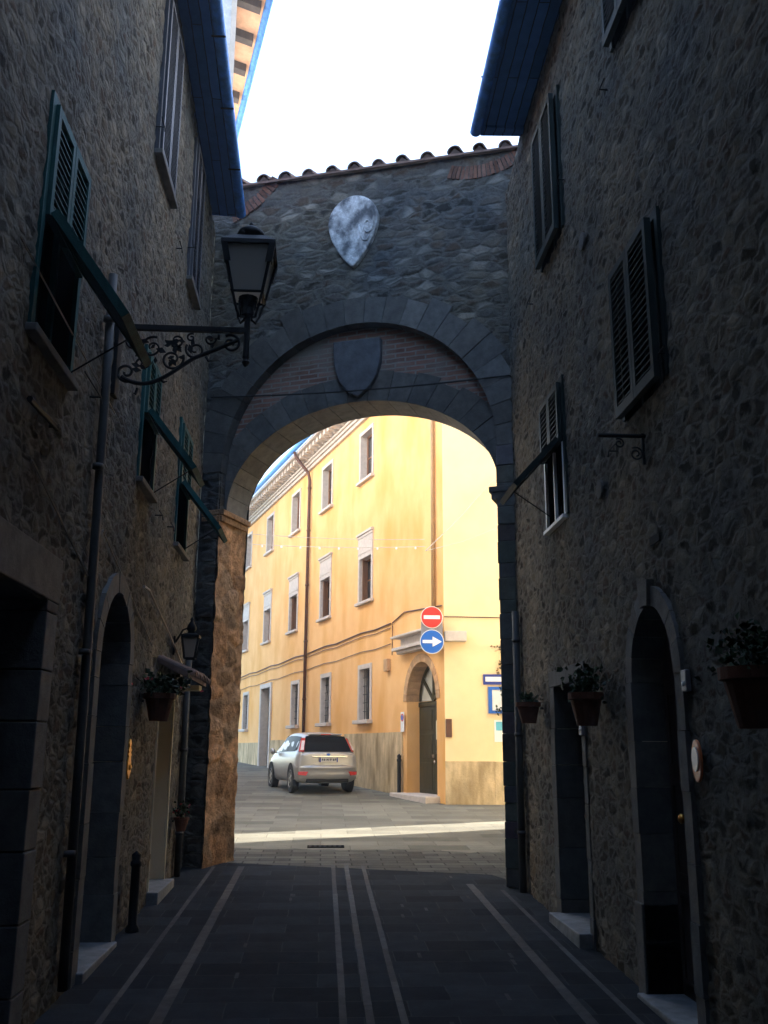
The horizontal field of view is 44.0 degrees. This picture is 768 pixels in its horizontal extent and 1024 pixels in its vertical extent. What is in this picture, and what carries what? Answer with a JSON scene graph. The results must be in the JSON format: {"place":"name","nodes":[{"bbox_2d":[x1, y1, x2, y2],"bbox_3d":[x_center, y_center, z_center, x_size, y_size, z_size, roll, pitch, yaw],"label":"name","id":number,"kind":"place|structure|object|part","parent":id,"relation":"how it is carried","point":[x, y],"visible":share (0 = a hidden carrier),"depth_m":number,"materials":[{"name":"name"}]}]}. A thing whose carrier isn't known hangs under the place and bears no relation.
{"place":"outdoors","nodes":[
{"label":"outdoors","id":0,"kind":"place"},
{"bbox_2d":[34,863,666,1023],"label":"alley paving","id":1,"kind":"structure","parent":0,"point":[464,969],"depth_m":7.71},
{"bbox_2d":[125,851,141,932],"bbox_3d":[-2.296,3.494,8.739,0.126,0.720,0.123,1,-14,-3],"label":"bollard","id":2,"kind":"object","parent":1,"relation":"on","point":[135,865],"visible":0.97,"depth_m":8.71,"materials":[{"name":"black metal"}]},
{"bbox_2d":[95,865,643,1023],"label":"paving strips","id":3,"kind":"object","parent":1,"relation":"on","point":[170,995],"visible":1,"depth_m":7.70,"materials":[{"name":"stone"}]},
{"bbox_2d":[233,762,505,852],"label":"road","id":4,"kind":"structure","parent":0,"point":[280,816],"depth_m":18.28,"materials":[{"name":"stone"}]},
{"bbox_2d":[0,0,245,1023],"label":"stone house","id":5,"kind":"structure","parent":4,"relation":"on","point":[120,178],"depth_m":7.30,"materials":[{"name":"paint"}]},
{"bbox_2d":[24,90,151,390],"bbox_3d":[-1.980,-1.752,6.283,0.827,1.655,0.990,1,-14,-3],"label":"window","id":6,"kind":"structure","parent":5,"relation":"in","point":[62,258],"depth_m":6.35,"materials":[{"name":"green paint"}]},
{"bbox_2d":[126,739,131,778],"bbox_3d":[-2.329,2.267,8.712,0.040,0.357,0.164,1,-14,-3],"label":"door plaque","id":7,"kind":"object","parent":5,"relation":"attached to","point":[129,766],"depth_m":8.69,"materials":[{"name":"gold metal"}]},
{"bbox_2d":[132,667,203,720],"bbox_3d":[-2.207,1.804,9.427,0.796,0.526,1.112,1,-14,-3],"label":"flower pot","id":8,"kind":"object","parent":5,"relation":"attached to","point":[159,702],"visible":0.94,"depth_m":9.35,"materials":[{"name":"ceramic"}]},
{"bbox_2d":[154,0,184,208],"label":"window","id":9,"kind":"structure","parent":5,"relation":"in","point":[166,147],"depth_m":10.14,"materials":[{"name":"grey paint"}]},
{"bbox_2d":[136,344,204,502],"bbox_3d":[-2.203,-0.862,9.480,0.799,1.395,0.840,1,-14,-3],"label":"window","id":10,"kind":"structure","parent":5,"relation":"in","point":[151,424],"depth_m":9.46,"materials":[{"name":"green paint"}]},
{"bbox_2d":[171,798,191,830],"bbox_3d":[-2.460,3.667,11.506,0.252,0.378,0.290,1,-14,-3],"label":"flower pot","id":11,"kind":"object","parent":5,"relation":"attached to","point":[181,822],"visible":1,"depth_m":11.47,"materials":[{"name":"ceramic"}]},
{"bbox_2d":[173,617,200,659],"bbox_3d":[-2.365,1.512,11.397,0.318,0.512,0.216,1,-14,-3],"label":"wall lantern","id":12,"kind":"object","parent":5,"relation":"attached to","point":[191,640],"depth_m":11.31,"materials":[{"name":"black metal"}]},
{"bbox_2d":[110,222,277,398],"bbox_3d":[-1.605,-1.754,8.130,1.335,1.667,0.459,1,-14,-3],"label":"street lamp","id":13,"kind":"object","parent":5,"relation":"attached to","point":[250,255],"visible":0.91,"depth_m":8.07,"materials":[{"name":"black metal"}]},
{"bbox_2d":[186,137,205,309],"bbox_3d":[-2.561,-3.768,12.438,0.320,2.025,0.870,1,-14,-3],"label":"window","id":14,"kind":"structure","parent":5,"relation":"in","point":[194,259],"depth_m":12.27,"materials":[{"name":"grey paint"}]},
{"bbox_2d":[173,417,227,560],"bbox_3d":[-2.352,-0.264,11.774,0.799,1.605,0.950,1,-14,-3],"label":"window","id":15,"kind":"structure","parent":5,"relation":"in","point":[184,491],"depth_m":11.76,"materials":[{"name":"green paint"}]},
{"bbox_2d":[222,0,273,137],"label":"corner house","id":16,"kind":"structure","parent":4,"relation":"on","point":[246,23],"depth_m":19.15,"materials":[{"name":"orange"}]},
{"bbox_2d":[268,732,356,792],"bbox_3d":[-2.056,6.903,26.287,1.910,1.563,4.030,5,-15,-18],"label":"parked car","id":17,"kind":"object","parent":4,"relation":"on","point":[322,759],"visible":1,"depth_m":24.68,"materials":[{"name":"beige paint"}]},
{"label":"rear window","id":18,"kind":"part","parent":17,"relation":"part of","materials":[{"name":"black glass"}]},
{"bbox_2d":[307,845,343,847],"bbox_3d":[-0.887,5.106,14.474,0.560,0.042,0.170,1,-14,-3],"label":"drain grate","id":19,"kind":"object","parent":4,"relation":"on","point":[325,846],"visible":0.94,"depth_m":14.40,"materials":[{"name":"black metal"}]},
{"bbox_2d":[183,139,518,888],"bbox_3d":[-0.298,-0.272,13.179,5.150,10.553,0.930,-4,-15,18],"label":"stone gateway","id":20,"kind":"object","parent":4,"relation":"on","point":[421,289],"visible":0.8,"depth_m":13.40,"materials":[{"name":"stone"}]},
{"bbox_2d":[328,195,378,268],"bbox_3d":[-0.444,-4.056,13.739,0.770,1.136,0.125,-4,-15,18],"label":"marble shield","id":21,"kind":"object","parent":20,"relation":"attached to","point":[353,224],"visible":1,"depth_m":13.70,"materials":[{"name":"stone"}]},
{"bbox_2d":[333,337,381,397],"bbox_3d":[-0.374,-2.016,13.405,0.719,0.873,0.130,-4,-15,18],"label":"stone shield","id":22,"kind":"object","parent":20,"relation":"attached to","point":[357,364],"visible":0.99,"depth_m":13.34,"materials":[{"name":"stone"}]},
{"bbox_2d":[227,848,505,878],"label":"threshold paving","id":23,"kind":"structure","parent":4,"relation":"on","point":[491,863],"depth_m":13.20,"materials":[{"name":"grey stone"}]},
{"bbox_2d":[238,416,506,804],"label":"yellow building","id":24,"kind":"structure","parent":4,"relation":"on","point":[331,640],"depth_m":26.95,"materials":[{"name":"paint"}]},
{"bbox_2d":[238,691,248,731],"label":"window","id":25,"kind":"structure","parent":24,"relation":"in","point":[245,708],"depth_m":41.82,"materials":[{"name":"stone"}]},
{"bbox_2d":[242,602,249,653],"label":"window","id":26,"kind":"structure","parent":24,"relation":"in","point":[245,640],"depth_m":43.26,"materials":[{"name":"stone"}]},
{"bbox_2d":[245,531,252,571],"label":"window","id":27,"kind":"structure","parent":24,"relation":"in","point":[250,536],"depth_m":44.26,"materials":[{"name":"stone"}]},
{"bbox_2d":[260,588,272,645],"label":"window","id":28,"kind":"structure","parent":24,"relation":"in","point":[267,595],"depth_m":39.68,"materials":[{"name":"stone"}]},
{"bbox_2d":[267,689,269,753],"bbox_3d":[-4.459,8.941,38.070,0.060,3.700,1.450,6,-15,-20],"label":"far door","id":29,"kind":"structure","parent":24,"relation":"in","point":[269,689],"depth_m":38.78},
{"bbox_2d":[263,511,274,556],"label":"window","id":30,"kind":"structure","parent":24,"relation":"in","point":[271,518],"depth_m":40.65,"materials":[{"name":"stone"}]},
{"bbox_2d":[285,572,299,634],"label":"window","id":31,"kind":"structure","parent":24,"relation":"in","point":[293,581],"depth_m":35.99,"materials":[{"name":"stone"}]},
{"bbox_2d":[285,679,299,728],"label":"window","id":32,"kind":"structure","parent":24,"relation":"in","point":[295,685],"depth_m":34.61,"materials":[{"name":"stone"}]},
{"bbox_2d":[288,487,300,537],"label":"window","id":33,"kind":"structure","parent":24,"relation":"in","point":[296,497],"depth_m":37.02,"materials":[{"name":"stone"}]},
{"bbox_2d":[315,672,331,726],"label":"window","id":34,"kind":"structure","parent":24,"relation":"in","point":[325,679],"depth_m":31.27,"materials":[{"name":"stone"}]},
{"bbox_2d":[316,552,331,622],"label":"window","id":35,"kind":"structure","parent":24,"relation":"in","point":[325,561],"depth_m":32.36,"materials":[{"name":"stone"}]},
{"bbox_2d":[318,458,333,514],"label":"window","id":36,"kind":"structure","parent":24,"relation":"in","point":[328,470],"depth_m":33.38,"materials":[{"name":"stone"}]},
{"bbox_2d":[251,534,424,549],"bbox_3d":[-1.803,0.676,23.251,5.614,0.534,0.128,0,-14,0],"label":"light string","id":37,"kind":"object","parent":24,"relation":"attached to","point":[300,547],"visible":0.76,"depth_m":23.17,"materials":[{"name":"plastic"}]},
{"bbox_2d":[352,663,371,723],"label":"window","id":38,"kind":"structure","parent":24,"relation":"in","point":[364,693],"depth_m":27.83,"materials":[{"name":"stone"}]},
{"bbox_2d":[354,527,373,606],"bbox_3d":[-0.479,1.669,28.497,0.380,2.210,1.380,6,-15,-20],"label":"window","id":39,"kind":"structure","parent":24,"relation":"in","point":[365,555],"depth_m":28.73,"materials":[{"name":"stone"}]},
{"bbox_2d":[356,422,374,486],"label":"window","id":40,"kind":"structure","parent":24,"relation":"in","point":[366,441],"depth_m":29.74,"materials":[{"name":"stone"}]},
{"bbox_2d":[401,712,403,731],"bbox_3d":[0.471,5.424,24.549,0.022,0.500,0.230,6,-15,-20],"label":"parking sign","id":41,"kind":"object","parent":24,"relation":"attached to","point":[402,721],"visible":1,"depth_m":24.52,"materials":[{"name":"white metal"}]},
{"bbox_2d":[419,666,436,793],"bbox_3d":[1.237,5.379,23.632,0.150,3.270,1.900,6,-15,-20],"label":"portal door","id":42,"kind":"structure","parent":24,"relation":"in","point":[427,710],"depth_m":23.92,"materials":[{"name":"brown wood"}]},
{"bbox_2d":[420,630,443,653],"bbox_3d":[1.133,3.088,22.507,0.599,0.570,0.330,1,-14,-3],"label":"road sign","id":43,"kind":"object","parent":24,"relation":"attached to","point":[431,641],"visible":1,"depth_m":22.35,"materials":[{"name":"blue metal"}]},
{"bbox_2d":[421,606,442,627],"bbox_3d":[1.206,2.506,22.551,0.643,0.524,0.265,9,-17,-31],"label":"road sign","id":44,"kind":"object","parent":24,"relation":"attached to","point":[431,616],"visible":1,"depth_m":22.49,"materials":[{"name":"red metal"}]},
{"bbox_2d":[421,622,442,648],"bbox_3d":[1.130,2.916,22.457,0.510,0.640,0.040,1,-14,-3],"label":"backing panel","id":45,"kind":"object","parent":24,"relation":"attached to","point":[424,628],"visible":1,"depth_m":22.47,"materials":[{"name":"grey metal"}]},
{"bbox_2d":[425,477,496,550],"bbox_3d":[2.007,0.048,23.378,2.011,1.915,0.072,1,-14,-3],"label":"overhead wire","id":46,"kind":"object","parent":24,"relation":"attached to","point":[458,519],"visible":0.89,"depth_m":23.29,"materials":[{"name":"metal"}]},
{"bbox_2d":[483,674,500,684],"bbox_3d":[2.892,3.975,22.537,1.080,0.240,0.036,1,-14,-2],"label":"notice board","id":47,"kind":"object","parent":24,"relation":"attached to","point":[491,679],"visible":0.36,"depth_m":22.51,"materials":[{"name":"white paint"}]},
{"bbox_2d":[488,687,501,713],"bbox_3d":[2.939,4.441,22.421,0.960,0.620,0.040,1,-14,-2],"label":"notice case","id":48,"kind":"object","parent":24,"relation":"attached to","point":[494,697],"visible":0.41,"depth_m":22.40,"materials":[{"name":"white paint"}]},
{"bbox_2d":[490,645,500,674],"bbox_3d":[2.976,3.432,22.578,0.917,0.865,0.521,-6,-15,23],"label":"climbing plant","id":49,"kind":"object","parent":24,"relation":"attached to","point":[499,660],"visible":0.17,"depth_m":22.62,"materials":[{"name":"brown plant"}]},
{"bbox_2d":[494,720,502,741],"bbox_3d":[2.855,5.133,22.263,0.540,0.500,0.013,1,-14,-2],"label":"poster","id":50,"kind":"object","parent":24,"relation":"attached to","point":[498,733],"visible":0.36,"depth_m":22.25,"materials":[{"name":"white paper"}]},
{"bbox_2d":[496,687,501,715],"bbox_3d":[2.919,4.684,22.037,0.796,1.374,0.873,-5,-15,20],"label":"climbing plant","id":51,"kind":"object","parent":24,"relation":"attached to","point":[498,710],"visible":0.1,"depth_m":22.17,"materials":[{"name":"green plant"}]},
{"bbox_2d":[397,754,401,792],"bbox_3d":[0.385,6.699,24.216,0.150,1.050,0.146,1,-14,-3],"label":"bollard","id":52,"kind":"object","parent":4,"relation":"on","point":[399,759],"visible":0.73,"depth_m":24.19,"materials":[{"name":"black metal"}]},
{"bbox_2d":[470,0,767,1023],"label":"stone house","id":53,"kind":"structure","parent":4,"relation":"on","point":[636,200],"depth_m":7.16,"materials":[{"name":"stone"}]},
{"bbox_2d":[510,691,542,722],"bbox_3d":[1.574,2.108,10.277,0.315,0.348,0.317,7,-15,-24],"label":"flower pot","id":54,"kind":"object","parent":53,"relation":"attached to","point":[528,707],"visible":1,"depth_m":10.18,"materials":[{"name":"ceramic"}]},
{"bbox_2d":[499,374,569,535],"bbox_3d":[1.645,-0.561,9.871,0.782,1.490,0.920,1,-14,-3],"label":"window","id":55,"kind":"structure","parent":53,"relation":"in","point":[553,457],"depth_m":9.88,"materials":[{"name":"green paint"}]},
{"bbox_2d":[531,85,564,271],"bbox_3d":[1.893,-3.588,10.374,0.350,1.710,1.000,1,-14,-3],"label":"window","id":56,"kind":"structure","parent":53,"relation":"in","point":[546,163],"depth_m":10.25,"materials":[{"name":"green paint"}]},
{"bbox_2d":[579,726,583,735],"bbox_3d":[1.780,1.945,8.573,0.047,0.140,0.090,1,-14,-3],"label":"bell box","id":57,"kind":"object","parent":53,"relation":"attached to","point":[581,730],"visible":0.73,"depth_m":8.53,"materials":[{"name":"grey metal"}]},
{"bbox_2d":[556,663,610,725],"bbox_3d":[1.705,1.525,7.953,0.458,0.513,0.572,10,-17,-33],"label":"flower pot","id":58,"kind":"object","parent":53,"relation":"attached to","point":[584,700],"visible":0.99,"depth_m":7.89,"materials":[{"name":"ceramic"}]},
{"bbox_2d":[600,0,637,52],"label":"window","id":59,"kind":"structure","parent":53,"relation":"in","point":[615,14],"depth_m":8.02,"materials":[{"name":"green paint"}]},
{"bbox_2d":[597,433,645,464],"bbox_3d":[1.787,-0.472,7.070,0.390,0.240,0.032,1,-14,-3],"label":"iron bracket","id":60,"kind":"object","parent":53,"relation":"attached to","point":[621,436],"visible":0.98,"depth_m":7.08,"materials":[{"name":"black metal"}]},
{"bbox_2d":[608,206,669,421],"bbox_3d":[2.037,-1.444,7.236,0.350,1.350,1.020,1,-14,-3],"label":"window","id":61,"kind":"structure","parent":53,"relation":"in","point":[637,301],"depth_m":7.19,"materials":[{"name":"green paint"}]},
{"bbox_2d":[663,632,695,1001],"bbox_3d":[2.146,2.012,6.587,0.170,2.750,0.900,1,-14,-3],"label":"door","id":62,"kind":"structure","parent":53,"relation":"in","point":[681,862],"depth_m":6.85,"materials":[{"name":"brown wood"}]},
{"bbox_2d":[680,669,690,691],"bbox_3d":[1.943,1.089,6.133,0.047,0.140,0.090,1,-14,-3],"label":"bell box","id":63,"kind":"object","parent":53,"relation":"attached to","point":[685,681],"visible":1,"depth_m":6.10,"materials":[{"name":"grey metal"}]},
{"bbox_2d":[691,739,702,782],"bbox_3d":[1.947,1.550,5.915,0.026,0.260,0.150,1,-14,-3],"label":"plaque","id":64,"kind":"object","parent":53,"relation":"attached to","point":[697,759],"depth_m":5.88,"materials":[{"name":"white ceramic"}]},
{"bbox_2d":[694,612,767,728],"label":"flower pot","id":65,"kind":"object","parent":53,"relation":"attached to","point":[745,682],"visible":1,"depth_m":4.69,"materials":[{"name":"ceramic"}]},
{"bbox_2d":[238,0,518,494],"label":"sky","id":66,"kind":"structure","parent":0,"point":[339,83],"materials":[{"name":"white"}]}
]}

